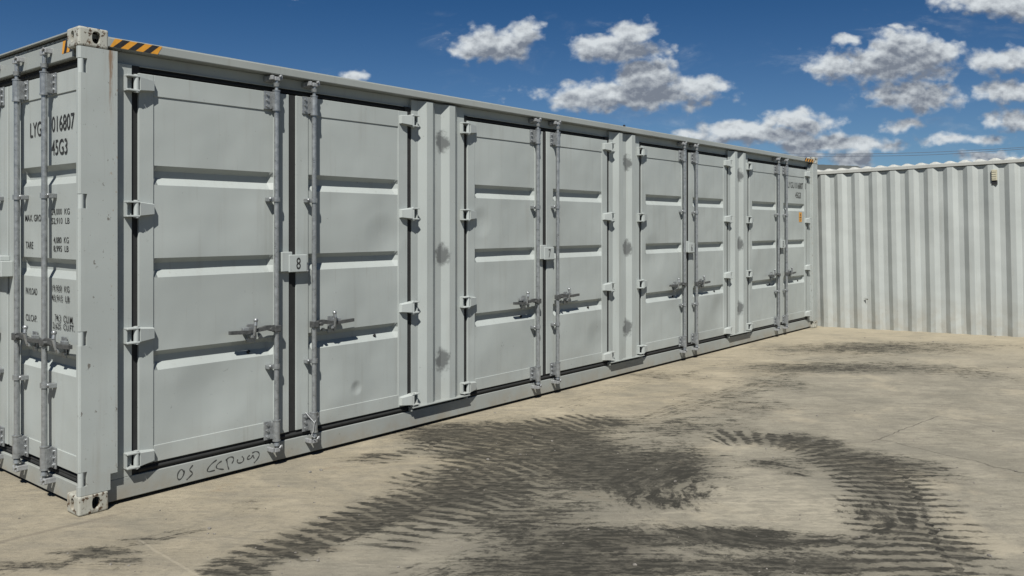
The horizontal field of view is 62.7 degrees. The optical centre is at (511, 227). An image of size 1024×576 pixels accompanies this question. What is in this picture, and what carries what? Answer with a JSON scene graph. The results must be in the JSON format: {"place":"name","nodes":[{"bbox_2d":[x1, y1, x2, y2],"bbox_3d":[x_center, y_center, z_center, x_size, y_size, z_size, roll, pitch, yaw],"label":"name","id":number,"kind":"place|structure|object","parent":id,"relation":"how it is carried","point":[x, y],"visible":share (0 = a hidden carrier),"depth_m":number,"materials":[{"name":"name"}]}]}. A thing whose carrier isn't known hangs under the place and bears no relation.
{"place":"outdoors","nodes":[
{"label":"outdoors","id":0,"kind":"place"},
{"bbox_2d":[0,326,1023,575],"bbox_3d":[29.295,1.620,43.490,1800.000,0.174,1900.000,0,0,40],"label":"ground","id":1,"kind":"structure","parent":0,"point":[630,446],"depth_m":5.47,"materials":[{"name":"concrete"}]},
{"bbox_2d":[0,26,817,516],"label":"shipping container","id":2,"kind":"object","parent":1,"relation":"on","point":[210,264],"visible":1,"depth_m":6.28,"materials":[{"name":"grey metal"}]},
{"bbox_2d":[0,65,8,458],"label":"end door","id":3,"kind":"structure","parent":2,"relation":"in","point":[4,91],"depth_m":5.81,"materials":[{"name":"grey paint"}]},
{"bbox_2d":[9,47,84,484],"bbox_3d":[-2.997,0.247,5.367,1.178,2.745,0.127,0,0,40],"label":"end door","id":4,"kind":"structure","parent":2,"relation":"in","point":[42,110],"depth_m":5.34,"materials":[{"name":"grey paint"}]},
{"bbox_2d":[123,73,288,469],"bbox_3d":[-2.003,0.258,5.653,0.127,2.697,1.214,0,0,40],"label":"side door","id":5,"kind":"structure","parent":2,"relation":"in","point":[211,206],"depth_m":5.65,"materials":[{"name":"grey paint"}]},
{"bbox_2d":[295,81,419,442],"bbox_3d":[-1.190,0.258,6.633,0.132,2.697,1.214,0,0,40],"label":"side door","id":6,"kind":"structure","parent":2,"relation":"in","point":[352,213],"depth_m":6.58,"materials":[{"name":"grey paint"}]},
{"bbox_2d":[460,118,542,393],"bbox_3d":[-0.065,0.260,8.001,0.127,2.697,1.214,0,0,40],"label":"side door","id":7,"kind":"structure","parent":2,"relation":"in","point":[504,209],"depth_m":8.02,"materials":[{"name":"grey paint"}]},
{"bbox_2d":[546,121,614,383],"bbox_3d":[0.747,0.256,8.982,0.127,2.697,1.214,0,0,40],"label":"side door","id":8,"kind":"structure","parent":2,"relation":"in","point":[577,216],"depth_m":8.94,"materials":[{"name":"grey paint"}]},
{"bbox_2d":[637,141,686,353],"bbox_3d":[1.874,0.257,10.349,0.127,2.697,1.214,0,0,40],"label":"side door","id":9,"kind":"structure","parent":2,"relation":"in","point":[662,284],"depth_m":10.37,"materials":[{"name":"grey paint"}]},
{"bbox_2d":[688,144,732,350],"bbox_3d":[2.685,0.259,11.331,0.127,2.697,1.214,0,0,40],"label":"side door","id":10,"kind":"structure","parent":2,"relation":"in","point":[708,219],"depth_m":11.29,"materials":[{"name":"grey paint"}]},
{"bbox_2d":[746,157,780,330],"bbox_3d":[3.815,0.264,12.695,0.127,2.697,1.214,0,0,40],"label":"side door","id":11,"kind":"structure","parent":2,"relation":"in","point":[763,273],"depth_m":12.73,"materials":[{"name":"grey paint"}]},
{"bbox_2d":[780,159,811,328],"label":"side door","id":12,"kind":"structure","parent":2,"relation":"in","point":[794,220],"depth_m":13.65,"materials":[{"name":"grey paint"}]},
{"bbox_2d":[817,157,1023,336],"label":"shipping container","id":13,"kind":"object","parent":1,"relation":"on","point":[935,247],"visible":0.7,"depth_m":13.41,"materials":[{"name":"grey metal"}]},
{"bbox_2d":[0,0,1023,167],"label":"sky","id":14,"kind":"structure","parent":0,"point":[834,82],"materials":[{"name":"blue"}]},
{"bbox_2d":[12,336,1023,573],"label":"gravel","id":15,"kind":"structure","parent":0,"point":[633,564],"depth_m":4.92,"materials":[{"name":"grey gravel"}]},
{"bbox_2d":[817,164,859,169],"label":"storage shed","id":16,"kind":"structure","parent":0,"point":[825,167],"depth_m":32.08,"materials":[{"name":"grey metal"}]},
{"bbox_2d":[895,149,1018,155],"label":"power cable","id":17,"kind":"object","parent":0,"point":[952,153],"visible":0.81,"depth_m":69.99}
]}

